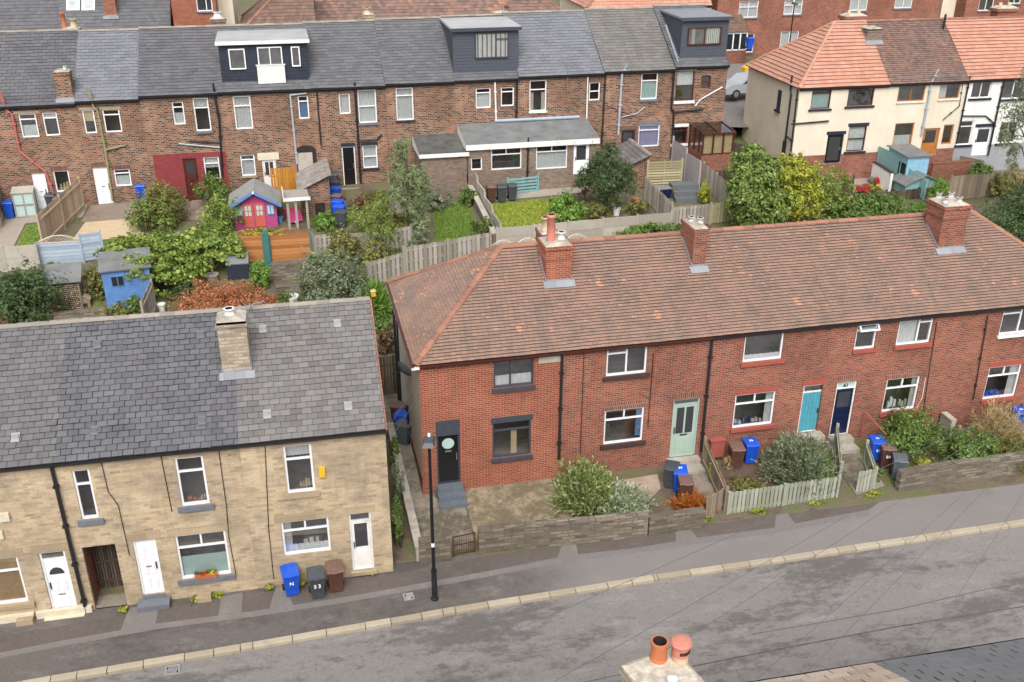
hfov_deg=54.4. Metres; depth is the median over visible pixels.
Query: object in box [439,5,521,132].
terraced house
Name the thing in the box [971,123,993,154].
door
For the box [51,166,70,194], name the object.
window
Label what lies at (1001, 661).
terraced house
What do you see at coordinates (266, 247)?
fence post
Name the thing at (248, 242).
garden fence
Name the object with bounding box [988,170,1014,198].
shrub
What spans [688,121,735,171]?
conservatory
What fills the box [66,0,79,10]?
roof window
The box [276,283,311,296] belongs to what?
garden wall
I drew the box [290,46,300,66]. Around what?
window
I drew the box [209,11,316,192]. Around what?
terraced house
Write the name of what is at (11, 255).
garden fence
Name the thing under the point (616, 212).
plant pot
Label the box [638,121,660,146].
window
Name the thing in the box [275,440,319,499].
window
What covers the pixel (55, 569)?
door
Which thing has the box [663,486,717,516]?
shrub
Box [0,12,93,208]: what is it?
terraced house
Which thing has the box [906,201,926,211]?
conifer
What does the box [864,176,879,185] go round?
flower bed
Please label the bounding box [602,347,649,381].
window
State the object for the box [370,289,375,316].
bird feeder
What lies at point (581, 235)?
garden fence
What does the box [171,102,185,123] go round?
window
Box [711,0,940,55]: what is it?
terraced house
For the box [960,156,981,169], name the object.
garden fence
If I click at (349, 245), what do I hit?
shrub
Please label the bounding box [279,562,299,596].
wheelie bin
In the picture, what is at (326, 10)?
terraced house
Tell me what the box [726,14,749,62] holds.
bay window
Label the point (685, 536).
pavement patch
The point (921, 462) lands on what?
shrub
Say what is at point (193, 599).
weeds
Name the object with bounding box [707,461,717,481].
shrub
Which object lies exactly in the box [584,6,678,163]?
terraced house
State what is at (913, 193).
garden fence
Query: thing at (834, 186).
hedge tree
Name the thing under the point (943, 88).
window
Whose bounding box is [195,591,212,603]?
stone block
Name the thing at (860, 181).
paved yard
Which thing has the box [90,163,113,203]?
door
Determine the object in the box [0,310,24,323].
shrub
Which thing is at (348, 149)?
door
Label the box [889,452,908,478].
wheelie bin
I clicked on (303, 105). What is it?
window
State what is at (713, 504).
garden gate
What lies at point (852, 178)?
garden fence
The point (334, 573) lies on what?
wheelie bin
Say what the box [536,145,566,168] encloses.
window
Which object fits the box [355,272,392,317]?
yucca
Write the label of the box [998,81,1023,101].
window
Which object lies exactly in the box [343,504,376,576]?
door
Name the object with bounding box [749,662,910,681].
terraced house
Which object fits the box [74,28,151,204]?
terraced house
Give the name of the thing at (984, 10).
window
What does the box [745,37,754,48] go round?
wheelie bin
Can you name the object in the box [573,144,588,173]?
door
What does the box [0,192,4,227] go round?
garden fence
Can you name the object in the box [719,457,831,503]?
gravel bed
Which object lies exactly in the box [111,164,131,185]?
window
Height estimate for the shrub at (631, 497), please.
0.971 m
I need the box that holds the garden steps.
[669,181,701,203]
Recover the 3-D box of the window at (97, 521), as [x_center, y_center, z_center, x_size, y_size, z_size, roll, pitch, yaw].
[-11.911,4.259,27.790,0.860,2.019,0.210,-5,26,-11]
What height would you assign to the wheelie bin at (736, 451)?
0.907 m
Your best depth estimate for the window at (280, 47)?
51.94 m
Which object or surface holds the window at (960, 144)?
in the terraced house at (990, 50)
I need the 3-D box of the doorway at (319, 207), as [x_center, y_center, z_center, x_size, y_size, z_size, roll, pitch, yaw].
[-10.069,-6.910,52.349,0.533,0.731,0.012,-5,26,-12]
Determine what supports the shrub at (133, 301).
on the ground at (846, 496)
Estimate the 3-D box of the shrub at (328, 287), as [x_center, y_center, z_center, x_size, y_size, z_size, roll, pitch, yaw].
[-7.879,-2.990,44.136,3.737,3.502,2.834,-5,26,-11]
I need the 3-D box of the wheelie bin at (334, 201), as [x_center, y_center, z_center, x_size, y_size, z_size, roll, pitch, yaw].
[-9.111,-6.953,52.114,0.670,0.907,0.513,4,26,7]
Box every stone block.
[16,615,35,626]
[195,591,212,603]
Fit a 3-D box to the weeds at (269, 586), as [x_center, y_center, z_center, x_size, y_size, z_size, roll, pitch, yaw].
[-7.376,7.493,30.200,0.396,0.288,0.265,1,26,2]
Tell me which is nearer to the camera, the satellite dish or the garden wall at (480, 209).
the satellite dish
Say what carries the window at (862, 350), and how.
in the terraced house at (884, 307)
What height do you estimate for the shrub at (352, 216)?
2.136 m
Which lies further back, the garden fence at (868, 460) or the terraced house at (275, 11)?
the terraced house at (275, 11)
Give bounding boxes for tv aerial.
[236,299,264,313]
[563,51,573,93]
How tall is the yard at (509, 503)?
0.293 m
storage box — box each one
[225,252,249,279]
[656,185,671,197]
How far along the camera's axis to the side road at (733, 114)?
68.43 m
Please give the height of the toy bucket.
0.300 m
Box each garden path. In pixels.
[383,394,473,550]
[395,191,404,213]
[659,465,715,517]
[841,452,884,494]
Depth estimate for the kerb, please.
29.81 m
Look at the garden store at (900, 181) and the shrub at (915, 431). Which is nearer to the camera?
the shrub at (915, 431)
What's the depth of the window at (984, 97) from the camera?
60.67 m
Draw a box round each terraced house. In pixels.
[0,0,58,29]
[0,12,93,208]
[0,319,92,623]
[54,306,257,612]
[58,0,173,29]
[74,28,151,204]
[138,25,229,200]
[171,0,217,25]
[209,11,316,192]
[234,296,392,588]
[240,0,315,23]
[302,19,389,188]
[314,0,562,20]
[362,7,454,181]
[385,213,575,509]
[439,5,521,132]
[502,10,604,164]
[549,216,712,475]
[560,0,712,9]
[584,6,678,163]
[652,3,732,159]
[679,222,835,458]
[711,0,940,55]
[742,20,890,181]
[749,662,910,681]
[796,214,942,453]
[866,14,969,174]
[872,638,1023,681]
[898,191,1023,430]
[942,15,1023,170]
[953,0,1023,16]
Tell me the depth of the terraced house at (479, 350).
33.81 m
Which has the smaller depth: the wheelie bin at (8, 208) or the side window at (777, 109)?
the wheelie bin at (8, 208)
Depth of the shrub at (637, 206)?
52.97 m
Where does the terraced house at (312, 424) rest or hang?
on the ground at (846, 496)
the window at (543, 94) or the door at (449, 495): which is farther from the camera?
the window at (543, 94)
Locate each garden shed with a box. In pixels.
[98,247,150,307]
[887,144,932,174]
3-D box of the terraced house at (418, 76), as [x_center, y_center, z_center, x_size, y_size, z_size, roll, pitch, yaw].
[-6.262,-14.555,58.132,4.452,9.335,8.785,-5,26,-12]
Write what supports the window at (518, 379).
in the terraced house at (479, 350)
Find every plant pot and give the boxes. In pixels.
[157,302,165,311]
[206,272,218,282]
[284,293,298,301]
[612,207,620,215]
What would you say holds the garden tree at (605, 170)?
on the ground at (846, 496)
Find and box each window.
[0,548,35,611]
[13,110,39,136]
[42,112,60,135]
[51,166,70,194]
[62,463,104,526]
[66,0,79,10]
[79,107,96,132]
[81,0,94,10]
[99,107,122,131]
[110,275,124,286]
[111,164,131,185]
[167,523,235,585]
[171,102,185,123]
[175,456,214,512]
[192,98,212,133]
[196,0,212,12]
[203,157,220,178]
[228,48,245,69]
[232,96,252,128]
[235,206,242,216]
[240,154,257,178]
[257,46,282,64]
[266,204,274,214]
[274,509,333,554]
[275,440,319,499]
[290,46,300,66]
[296,92,309,118]
[339,94,350,113]
[357,89,378,125]
[361,142,379,170]
[395,87,414,122]
[471,158,481,169]
[475,32,508,58]
[476,88,490,107]
[491,148,520,169]
[491,414,532,463]
[492,358,535,393]
[501,87,513,105]
[529,80,546,113]
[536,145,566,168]
[589,78,600,99]
[600,400,646,449]
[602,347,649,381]
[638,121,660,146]
[639,73,657,101]
[670,123,688,146]
[673,69,696,103]
[687,26,721,44]
[701,76,710,87]
[730,385,778,432]
[739,1,758,18]
[740,333,783,367]
[746,33,754,53]
[774,89,781,112]
[779,31,798,46]
[783,0,802,15]
[808,90,831,111]
[844,88,874,108]
[844,122,869,153]
[849,0,867,11]
[852,325,876,353]
[859,324,880,332]
[879,369,923,416]
[892,123,913,144]
[893,0,912,9]
[893,318,932,350]
[896,85,925,103]
[897,161,905,174]
[937,84,959,100]
[941,124,953,143]
[954,120,973,146]
[968,82,991,100]
[977,0,993,11]
[980,359,1023,403]
[995,122,1017,145]
[996,309,1023,338]
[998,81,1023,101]
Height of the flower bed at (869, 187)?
0.788 m
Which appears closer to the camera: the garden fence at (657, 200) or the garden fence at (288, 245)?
the garden fence at (288, 245)
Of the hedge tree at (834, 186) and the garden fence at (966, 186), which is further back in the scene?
the garden fence at (966, 186)
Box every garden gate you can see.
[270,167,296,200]
[379,355,396,394]
[452,532,475,556]
[705,488,723,516]
[855,469,874,491]
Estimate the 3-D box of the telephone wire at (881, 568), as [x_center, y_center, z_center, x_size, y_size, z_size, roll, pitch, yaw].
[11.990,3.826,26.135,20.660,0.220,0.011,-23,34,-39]
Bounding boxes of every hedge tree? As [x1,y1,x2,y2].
[714,140,803,225]
[768,150,831,222]
[802,163,858,220]
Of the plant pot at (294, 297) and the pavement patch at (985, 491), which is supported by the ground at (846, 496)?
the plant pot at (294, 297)
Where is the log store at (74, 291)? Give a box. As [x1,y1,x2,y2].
[42,262,83,310]
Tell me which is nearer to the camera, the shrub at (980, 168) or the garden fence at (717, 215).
the garden fence at (717, 215)
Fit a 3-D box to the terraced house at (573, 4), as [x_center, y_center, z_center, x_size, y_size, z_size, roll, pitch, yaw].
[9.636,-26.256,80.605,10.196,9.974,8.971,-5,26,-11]
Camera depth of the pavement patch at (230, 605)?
29.62 m
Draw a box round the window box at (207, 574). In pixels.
[192,569,217,579]
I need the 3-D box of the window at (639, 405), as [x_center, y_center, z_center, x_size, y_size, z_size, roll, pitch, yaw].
[3.920,2.906,34.962,1.693,1.789,0.240,-5,26,-12]
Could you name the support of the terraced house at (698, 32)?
on the ground at (846, 496)
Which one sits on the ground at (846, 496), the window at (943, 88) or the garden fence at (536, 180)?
the garden fence at (536, 180)
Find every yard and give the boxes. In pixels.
[0,205,87,247]
[81,196,210,221]
[465,476,571,543]
[495,186,587,200]
[852,178,870,192]
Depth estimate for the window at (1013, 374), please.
38.24 m
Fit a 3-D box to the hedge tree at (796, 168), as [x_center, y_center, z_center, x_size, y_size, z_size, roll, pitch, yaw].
[14.712,-7.831,51.778,3.673,4.074,2.700,-5,26,-11]
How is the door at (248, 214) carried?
in the playhouse
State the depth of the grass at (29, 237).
49.76 m
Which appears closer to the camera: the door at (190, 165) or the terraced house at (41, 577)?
the terraced house at (41, 577)
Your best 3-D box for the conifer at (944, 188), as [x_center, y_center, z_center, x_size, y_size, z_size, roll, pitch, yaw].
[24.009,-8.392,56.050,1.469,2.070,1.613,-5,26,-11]
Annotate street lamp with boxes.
[422,433,438,601]
[789,0,798,41]
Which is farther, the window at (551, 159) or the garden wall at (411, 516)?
the window at (551, 159)
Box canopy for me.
[281,186,309,229]
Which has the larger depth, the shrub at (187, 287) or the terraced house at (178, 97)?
the terraced house at (178, 97)
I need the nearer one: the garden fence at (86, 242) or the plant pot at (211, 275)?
the plant pot at (211, 275)
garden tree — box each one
[361,189,400,256]
[407,228,433,253]
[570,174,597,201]
[574,140,638,214]
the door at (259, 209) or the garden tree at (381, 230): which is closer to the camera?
the garden tree at (381, 230)
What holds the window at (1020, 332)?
in the terraced house at (970, 260)
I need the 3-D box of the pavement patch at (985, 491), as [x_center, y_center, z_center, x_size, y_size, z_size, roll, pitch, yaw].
[16.597,5.141,35.535,0.620,0.001,1.232,-5,26,-11]
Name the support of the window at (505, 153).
in the house extension at (554, 152)
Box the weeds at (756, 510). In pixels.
[749,507,766,516]
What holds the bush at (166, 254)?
on the ground at (846, 496)
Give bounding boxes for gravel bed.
[73,219,139,239]
[614,474,660,499]
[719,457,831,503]
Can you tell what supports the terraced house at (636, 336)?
on the ground at (846, 496)
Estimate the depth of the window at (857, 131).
60.33 m
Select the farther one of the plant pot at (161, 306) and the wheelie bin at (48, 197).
the wheelie bin at (48, 197)
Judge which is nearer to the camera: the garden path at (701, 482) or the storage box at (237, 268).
the garden path at (701, 482)
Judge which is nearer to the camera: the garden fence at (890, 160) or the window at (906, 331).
the window at (906, 331)
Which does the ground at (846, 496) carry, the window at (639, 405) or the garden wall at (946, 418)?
the garden wall at (946, 418)
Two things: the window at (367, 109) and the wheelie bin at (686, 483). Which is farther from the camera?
the window at (367, 109)
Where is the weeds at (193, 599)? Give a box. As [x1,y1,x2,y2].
[189,595,197,606]
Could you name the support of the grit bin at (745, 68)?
on the side road at (733, 114)
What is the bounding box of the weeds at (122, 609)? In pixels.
[117,605,127,614]
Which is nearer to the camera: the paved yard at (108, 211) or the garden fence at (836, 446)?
the garden fence at (836, 446)
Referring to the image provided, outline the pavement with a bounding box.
[0,484,1023,681]
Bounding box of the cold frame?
[10,185,37,216]
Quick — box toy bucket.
[277,216,282,222]
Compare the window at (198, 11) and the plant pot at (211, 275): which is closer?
the plant pot at (211, 275)
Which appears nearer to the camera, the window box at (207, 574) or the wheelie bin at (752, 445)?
the window box at (207, 574)
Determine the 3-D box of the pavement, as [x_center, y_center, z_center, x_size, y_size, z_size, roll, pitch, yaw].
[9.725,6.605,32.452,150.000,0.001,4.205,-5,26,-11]
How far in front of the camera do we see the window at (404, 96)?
54.46 m
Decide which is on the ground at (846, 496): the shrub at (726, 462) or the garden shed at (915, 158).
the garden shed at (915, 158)
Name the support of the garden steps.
on the ground at (846, 496)
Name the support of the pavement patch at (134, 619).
on the pavement
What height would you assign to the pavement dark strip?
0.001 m
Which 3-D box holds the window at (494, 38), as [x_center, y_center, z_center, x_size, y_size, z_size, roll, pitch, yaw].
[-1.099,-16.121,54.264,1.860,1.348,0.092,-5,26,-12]
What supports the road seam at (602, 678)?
on the road at (480, 646)
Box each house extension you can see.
[412,133,468,199]
[457,115,599,194]
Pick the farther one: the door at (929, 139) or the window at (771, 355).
the door at (929, 139)
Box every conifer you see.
[697,180,711,203]
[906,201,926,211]
[925,173,950,198]
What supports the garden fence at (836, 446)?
on the ground at (846, 496)
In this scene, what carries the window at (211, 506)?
in the terraced house at (147, 462)
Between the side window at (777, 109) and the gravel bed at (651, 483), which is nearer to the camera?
the gravel bed at (651, 483)
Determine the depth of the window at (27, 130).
50.68 m
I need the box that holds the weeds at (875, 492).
[864,490,881,498]
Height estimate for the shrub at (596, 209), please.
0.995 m
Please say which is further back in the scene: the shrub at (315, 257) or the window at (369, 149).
the window at (369, 149)
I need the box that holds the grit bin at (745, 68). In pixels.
[741,65,748,71]
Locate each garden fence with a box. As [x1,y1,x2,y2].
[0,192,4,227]
[0,242,40,271]
[35,176,85,243]
[36,235,84,265]
[77,229,103,262]
[139,279,156,313]
[234,229,264,263]
[268,228,311,261]
[311,232,378,256]
[366,251,405,283]
[380,224,412,250]
[402,230,491,273]
[475,173,501,228]
[492,234,585,245]
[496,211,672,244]
[507,173,538,195]
[644,176,672,213]
[646,158,683,185]
[670,136,701,189]
[671,203,711,226]
[701,162,730,201]
[701,436,728,511]
[709,201,744,224]
[718,166,735,181]
[725,475,840,514]
[731,143,759,165]
[832,174,854,217]
[833,423,843,475]
[848,186,939,199]
[862,439,878,487]
[876,146,902,180]
[899,163,927,199]
[947,172,984,198]
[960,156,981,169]
[979,169,1010,196]
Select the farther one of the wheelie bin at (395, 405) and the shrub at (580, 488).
the wheelie bin at (395, 405)
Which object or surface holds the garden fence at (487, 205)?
on the ground at (846, 496)
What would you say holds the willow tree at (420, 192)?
on the ground at (846, 496)
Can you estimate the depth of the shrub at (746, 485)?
34.98 m
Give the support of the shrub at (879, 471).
on the ground at (846, 496)
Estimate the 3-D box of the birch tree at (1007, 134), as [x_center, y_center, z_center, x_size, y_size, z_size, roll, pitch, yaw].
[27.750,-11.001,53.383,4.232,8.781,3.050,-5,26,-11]
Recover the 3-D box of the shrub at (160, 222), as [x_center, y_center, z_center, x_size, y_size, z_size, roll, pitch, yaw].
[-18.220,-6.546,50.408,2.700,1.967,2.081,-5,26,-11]
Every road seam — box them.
[585,674,620,681]
[692,606,1023,666]
[752,583,1023,634]
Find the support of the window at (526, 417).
in the terraced house at (479, 350)
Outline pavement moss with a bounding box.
[484,533,663,554]
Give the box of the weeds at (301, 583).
[299,580,307,588]
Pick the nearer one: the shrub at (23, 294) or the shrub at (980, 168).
the shrub at (23, 294)
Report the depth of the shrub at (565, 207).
51.32 m
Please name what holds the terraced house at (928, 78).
on the ground at (846, 496)
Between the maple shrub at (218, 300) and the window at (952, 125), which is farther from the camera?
the window at (952, 125)
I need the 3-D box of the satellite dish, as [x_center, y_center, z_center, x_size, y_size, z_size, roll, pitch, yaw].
[-3.754,0.961,34.725,0.510,0.611,0.492,0,26,0]
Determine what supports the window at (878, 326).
in the terraced house at (884, 307)
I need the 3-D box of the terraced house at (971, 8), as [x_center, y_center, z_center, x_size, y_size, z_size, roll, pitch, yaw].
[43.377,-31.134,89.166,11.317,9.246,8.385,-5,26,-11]
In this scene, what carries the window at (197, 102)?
in the terraced house at (178, 97)
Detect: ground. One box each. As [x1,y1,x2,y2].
[0,0,1023,664]
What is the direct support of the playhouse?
on the ground at (846, 496)
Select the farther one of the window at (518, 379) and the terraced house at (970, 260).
the terraced house at (970, 260)
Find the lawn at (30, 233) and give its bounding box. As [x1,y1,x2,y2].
[17,224,39,245]
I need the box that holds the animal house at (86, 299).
[82,293,90,307]
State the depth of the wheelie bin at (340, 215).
50.92 m
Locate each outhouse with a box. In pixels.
[296,157,331,215]
[606,138,652,188]
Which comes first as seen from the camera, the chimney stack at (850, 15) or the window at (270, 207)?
the window at (270, 207)
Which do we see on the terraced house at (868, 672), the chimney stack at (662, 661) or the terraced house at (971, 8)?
the chimney stack at (662, 661)
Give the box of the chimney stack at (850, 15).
[838,10,868,19]
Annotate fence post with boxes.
[262,229,270,264]
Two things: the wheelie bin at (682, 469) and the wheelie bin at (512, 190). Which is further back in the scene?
the wheelie bin at (512, 190)
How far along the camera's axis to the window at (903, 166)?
58.73 m
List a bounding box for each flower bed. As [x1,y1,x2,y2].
[852,183,882,194]
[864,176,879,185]
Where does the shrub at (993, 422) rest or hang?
on the ground at (846, 496)
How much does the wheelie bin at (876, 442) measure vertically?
0.914 m
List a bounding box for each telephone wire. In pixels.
[507,402,1022,633]
[553,412,1022,681]
[618,418,1022,681]
[755,438,1023,680]
[807,455,1017,671]
[920,492,1023,653]
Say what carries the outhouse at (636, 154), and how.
on the ground at (846, 496)
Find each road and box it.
[70,526,1023,681]
[723,64,747,126]
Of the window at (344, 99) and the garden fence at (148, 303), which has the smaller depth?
the garden fence at (148, 303)
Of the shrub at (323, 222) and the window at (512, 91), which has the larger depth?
the window at (512, 91)
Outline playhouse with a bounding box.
[227,178,281,228]
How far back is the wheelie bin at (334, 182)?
53.70 m
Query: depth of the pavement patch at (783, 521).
33.47 m
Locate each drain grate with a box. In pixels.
[164,664,179,675]
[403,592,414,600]
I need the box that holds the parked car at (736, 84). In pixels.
[725,72,747,98]
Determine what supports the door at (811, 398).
in the terraced house at (769, 316)
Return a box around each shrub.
[0,256,73,323]
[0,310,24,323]
[19,315,36,322]
[35,261,60,273]
[82,262,104,300]
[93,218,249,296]
[98,301,140,315]
[123,196,177,232]
[124,293,141,313]
[133,178,190,229]
[167,276,266,310]
[167,278,209,300]
[191,167,232,208]
[195,192,244,237]
[242,227,283,235]
[243,287,280,305]
[248,255,271,288]
[273,292,295,302]
[294,235,375,300]
[305,254,325,272]
[311,209,337,230]
[323,223,363,271]
[336,271,372,297]
[343,192,375,209]
[346,197,397,232]
[359,188,394,202]
[361,236,390,268]
[374,311,392,333]
[376,326,394,355]
[389,434,400,466]
[390,448,404,508]
[390,488,403,547]
[392,211,415,233]
[418,188,456,210]
[458,186,479,206]
[468,214,492,234]
[543,452,621,517]
[547,187,590,222]
[580,200,612,218]
[589,477,657,514]
[608,221,680,234]
[621,198,650,215]
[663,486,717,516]
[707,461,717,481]
[722,455,734,470]
[726,475,767,494]
[750,427,845,498]
[814,455,834,485]
[868,465,883,482]
[875,402,951,462]
[913,456,931,465]
[934,420,1003,466]
[961,392,1023,452]
[966,159,993,174]
[987,432,1023,473]
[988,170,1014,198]
[1005,161,1023,189]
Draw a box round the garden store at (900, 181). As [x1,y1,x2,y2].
[891,170,936,196]
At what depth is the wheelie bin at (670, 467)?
34.63 m
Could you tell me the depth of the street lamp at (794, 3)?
72.68 m
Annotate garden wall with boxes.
[43,307,106,320]
[271,259,309,282]
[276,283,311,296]
[387,422,420,560]
[418,534,450,563]
[467,183,495,244]
[478,510,648,553]
[647,506,705,535]
[870,161,893,191]
[894,451,1023,491]
[929,159,971,178]
[938,411,956,439]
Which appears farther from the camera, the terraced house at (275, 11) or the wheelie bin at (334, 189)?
the terraced house at (275, 11)
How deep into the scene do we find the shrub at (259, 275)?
45.74 m
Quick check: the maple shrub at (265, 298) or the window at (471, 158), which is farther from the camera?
the window at (471, 158)
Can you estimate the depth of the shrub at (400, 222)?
49.91 m
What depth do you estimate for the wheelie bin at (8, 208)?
51.14 m
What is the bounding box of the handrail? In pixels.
[860,411,885,438]
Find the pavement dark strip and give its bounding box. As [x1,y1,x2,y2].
[0,502,878,651]
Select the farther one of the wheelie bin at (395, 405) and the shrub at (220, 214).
the shrub at (220, 214)
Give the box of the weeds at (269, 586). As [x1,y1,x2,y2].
[264,583,275,591]
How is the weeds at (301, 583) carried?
on the pavement dark strip
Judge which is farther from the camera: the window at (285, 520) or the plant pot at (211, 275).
the plant pot at (211, 275)
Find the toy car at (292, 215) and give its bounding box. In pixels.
[287,208,302,222]
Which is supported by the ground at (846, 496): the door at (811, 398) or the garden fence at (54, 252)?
the garden fence at (54, 252)
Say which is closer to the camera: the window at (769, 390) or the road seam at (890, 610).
the road seam at (890, 610)
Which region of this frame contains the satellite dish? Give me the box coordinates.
[397,361,410,375]
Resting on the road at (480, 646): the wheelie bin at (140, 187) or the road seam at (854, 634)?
the road seam at (854, 634)
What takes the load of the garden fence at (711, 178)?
on the ground at (846, 496)
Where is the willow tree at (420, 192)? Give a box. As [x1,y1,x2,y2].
[385,132,433,234]
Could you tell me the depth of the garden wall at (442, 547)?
31.28 m
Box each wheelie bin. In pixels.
[1,200,15,217]
[43,193,55,205]
[134,184,145,200]
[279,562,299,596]
[306,565,324,598]
[325,559,343,592]
[329,172,338,179]
[329,179,339,185]
[329,186,340,193]
[330,193,342,211]
[330,198,343,215]
[332,203,345,219]
[334,209,347,228]
[389,400,405,422]
[393,409,406,421]
[394,418,410,445]
[486,184,496,201]
[496,184,506,201]
[507,183,517,199]
[663,459,679,487]
[673,464,688,491]
[676,474,694,496]
[728,441,745,467]
[742,437,760,463]
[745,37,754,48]
[868,435,886,460]
[875,441,897,467]
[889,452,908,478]
[1010,406,1023,428]
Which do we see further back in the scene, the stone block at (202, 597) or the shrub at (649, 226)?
the shrub at (649, 226)
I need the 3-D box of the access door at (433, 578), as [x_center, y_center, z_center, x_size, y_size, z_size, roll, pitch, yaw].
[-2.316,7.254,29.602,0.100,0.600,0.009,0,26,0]
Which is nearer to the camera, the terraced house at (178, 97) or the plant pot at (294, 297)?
the plant pot at (294, 297)
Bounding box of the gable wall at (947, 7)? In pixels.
[938,0,955,17]
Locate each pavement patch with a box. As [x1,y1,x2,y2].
[120,607,157,630]
[218,592,242,617]
[269,587,293,610]
[556,544,577,560]
[675,530,699,543]
[774,513,797,529]
[976,488,994,495]
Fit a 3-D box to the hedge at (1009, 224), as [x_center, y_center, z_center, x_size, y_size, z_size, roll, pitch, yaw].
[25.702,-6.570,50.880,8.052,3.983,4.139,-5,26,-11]
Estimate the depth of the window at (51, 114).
50.69 m
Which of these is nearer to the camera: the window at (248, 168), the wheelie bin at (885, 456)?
the wheelie bin at (885, 456)
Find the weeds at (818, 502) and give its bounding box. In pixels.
[807,500,827,504]
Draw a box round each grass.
[16,225,40,245]
[433,199,477,241]
[493,196,587,226]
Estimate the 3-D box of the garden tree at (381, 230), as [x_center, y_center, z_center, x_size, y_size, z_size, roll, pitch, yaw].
[-6.232,-5.175,47.185,1.992,4.076,1.240,-5,26,-11]
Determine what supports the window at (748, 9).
in the terraced house at (768, 22)
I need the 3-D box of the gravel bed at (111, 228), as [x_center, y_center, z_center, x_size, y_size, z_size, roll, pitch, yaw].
[-20.361,-5.609,50.434,3.391,0.323,2.418,-5,26,-11]
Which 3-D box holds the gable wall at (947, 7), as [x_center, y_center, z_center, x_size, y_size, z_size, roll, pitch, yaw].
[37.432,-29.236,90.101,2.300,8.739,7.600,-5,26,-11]
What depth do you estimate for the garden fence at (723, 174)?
56.30 m
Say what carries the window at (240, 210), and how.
in the playhouse
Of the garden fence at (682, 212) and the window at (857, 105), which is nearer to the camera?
the garden fence at (682, 212)
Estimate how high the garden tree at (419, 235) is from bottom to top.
2.273 m
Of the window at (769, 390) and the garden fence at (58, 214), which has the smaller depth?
the window at (769, 390)
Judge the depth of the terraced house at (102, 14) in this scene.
67.75 m
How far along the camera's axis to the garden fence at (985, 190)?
58.09 m
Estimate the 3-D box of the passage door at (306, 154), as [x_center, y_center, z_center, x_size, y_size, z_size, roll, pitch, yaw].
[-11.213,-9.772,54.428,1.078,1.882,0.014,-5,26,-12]
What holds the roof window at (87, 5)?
in the terraced house at (102, 14)
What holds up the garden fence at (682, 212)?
on the ground at (846, 496)
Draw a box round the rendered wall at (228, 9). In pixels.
[217,0,239,23]
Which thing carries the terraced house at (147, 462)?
on the ground at (846, 496)
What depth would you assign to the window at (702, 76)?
57.65 m
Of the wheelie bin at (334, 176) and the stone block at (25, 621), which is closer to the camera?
the stone block at (25, 621)
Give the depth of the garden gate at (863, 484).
34.83 m
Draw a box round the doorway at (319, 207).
[315,203,325,214]
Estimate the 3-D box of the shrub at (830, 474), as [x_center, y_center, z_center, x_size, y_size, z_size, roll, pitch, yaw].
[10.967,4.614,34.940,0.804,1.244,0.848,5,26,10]
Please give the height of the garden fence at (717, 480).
1.580 m
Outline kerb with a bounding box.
[16,519,1023,681]
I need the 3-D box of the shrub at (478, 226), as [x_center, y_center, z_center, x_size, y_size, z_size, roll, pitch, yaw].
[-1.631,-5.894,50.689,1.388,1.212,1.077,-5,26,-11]
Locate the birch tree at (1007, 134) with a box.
[995,67,1023,210]
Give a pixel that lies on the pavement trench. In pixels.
(421, 585)
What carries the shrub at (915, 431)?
on the ground at (846, 496)
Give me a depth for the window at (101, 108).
51.19 m
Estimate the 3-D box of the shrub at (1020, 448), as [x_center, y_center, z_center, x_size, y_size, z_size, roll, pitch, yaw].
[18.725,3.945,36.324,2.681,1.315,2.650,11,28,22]
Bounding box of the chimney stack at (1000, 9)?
[988,2,1019,15]
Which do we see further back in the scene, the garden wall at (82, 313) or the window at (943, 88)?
the window at (943, 88)
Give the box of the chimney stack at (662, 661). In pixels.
[619,634,704,681]
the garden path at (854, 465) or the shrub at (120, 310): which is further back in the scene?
the shrub at (120, 310)
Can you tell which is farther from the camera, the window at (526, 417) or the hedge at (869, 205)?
the hedge at (869, 205)
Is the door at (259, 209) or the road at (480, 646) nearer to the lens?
the road at (480, 646)
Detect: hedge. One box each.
[823,190,911,218]
[976,178,1023,241]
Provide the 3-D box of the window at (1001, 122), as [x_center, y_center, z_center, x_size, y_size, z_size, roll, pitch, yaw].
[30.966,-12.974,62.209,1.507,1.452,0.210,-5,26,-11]
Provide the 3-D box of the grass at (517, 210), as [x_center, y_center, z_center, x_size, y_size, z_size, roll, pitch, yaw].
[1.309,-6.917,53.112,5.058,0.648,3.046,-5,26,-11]
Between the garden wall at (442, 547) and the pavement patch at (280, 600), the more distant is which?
the garden wall at (442, 547)
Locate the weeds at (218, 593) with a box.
[212,591,223,598]
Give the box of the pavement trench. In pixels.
[0,510,868,657]
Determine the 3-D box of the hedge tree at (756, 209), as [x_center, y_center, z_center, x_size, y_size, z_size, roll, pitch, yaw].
[12.681,-7.620,50.740,3.930,4.832,3.838,13,29,25]
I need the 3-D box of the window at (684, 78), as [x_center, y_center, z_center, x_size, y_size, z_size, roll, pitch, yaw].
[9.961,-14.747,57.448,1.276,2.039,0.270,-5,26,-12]
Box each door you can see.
[29,168,47,208]
[30,542,84,620]
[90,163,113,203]
[125,530,170,612]
[183,158,201,200]
[242,204,254,226]
[254,203,265,226]
[257,152,278,186]
[297,145,316,171]
[341,143,356,188]
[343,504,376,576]
[432,577,435,592]
[436,434,467,509]
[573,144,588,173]
[621,126,636,142]
[666,390,705,473]
[794,378,827,442]
[824,131,845,162]
[825,374,859,453]
[920,128,939,154]
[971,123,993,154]
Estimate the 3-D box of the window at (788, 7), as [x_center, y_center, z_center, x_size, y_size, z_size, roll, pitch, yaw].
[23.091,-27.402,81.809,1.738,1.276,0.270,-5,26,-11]

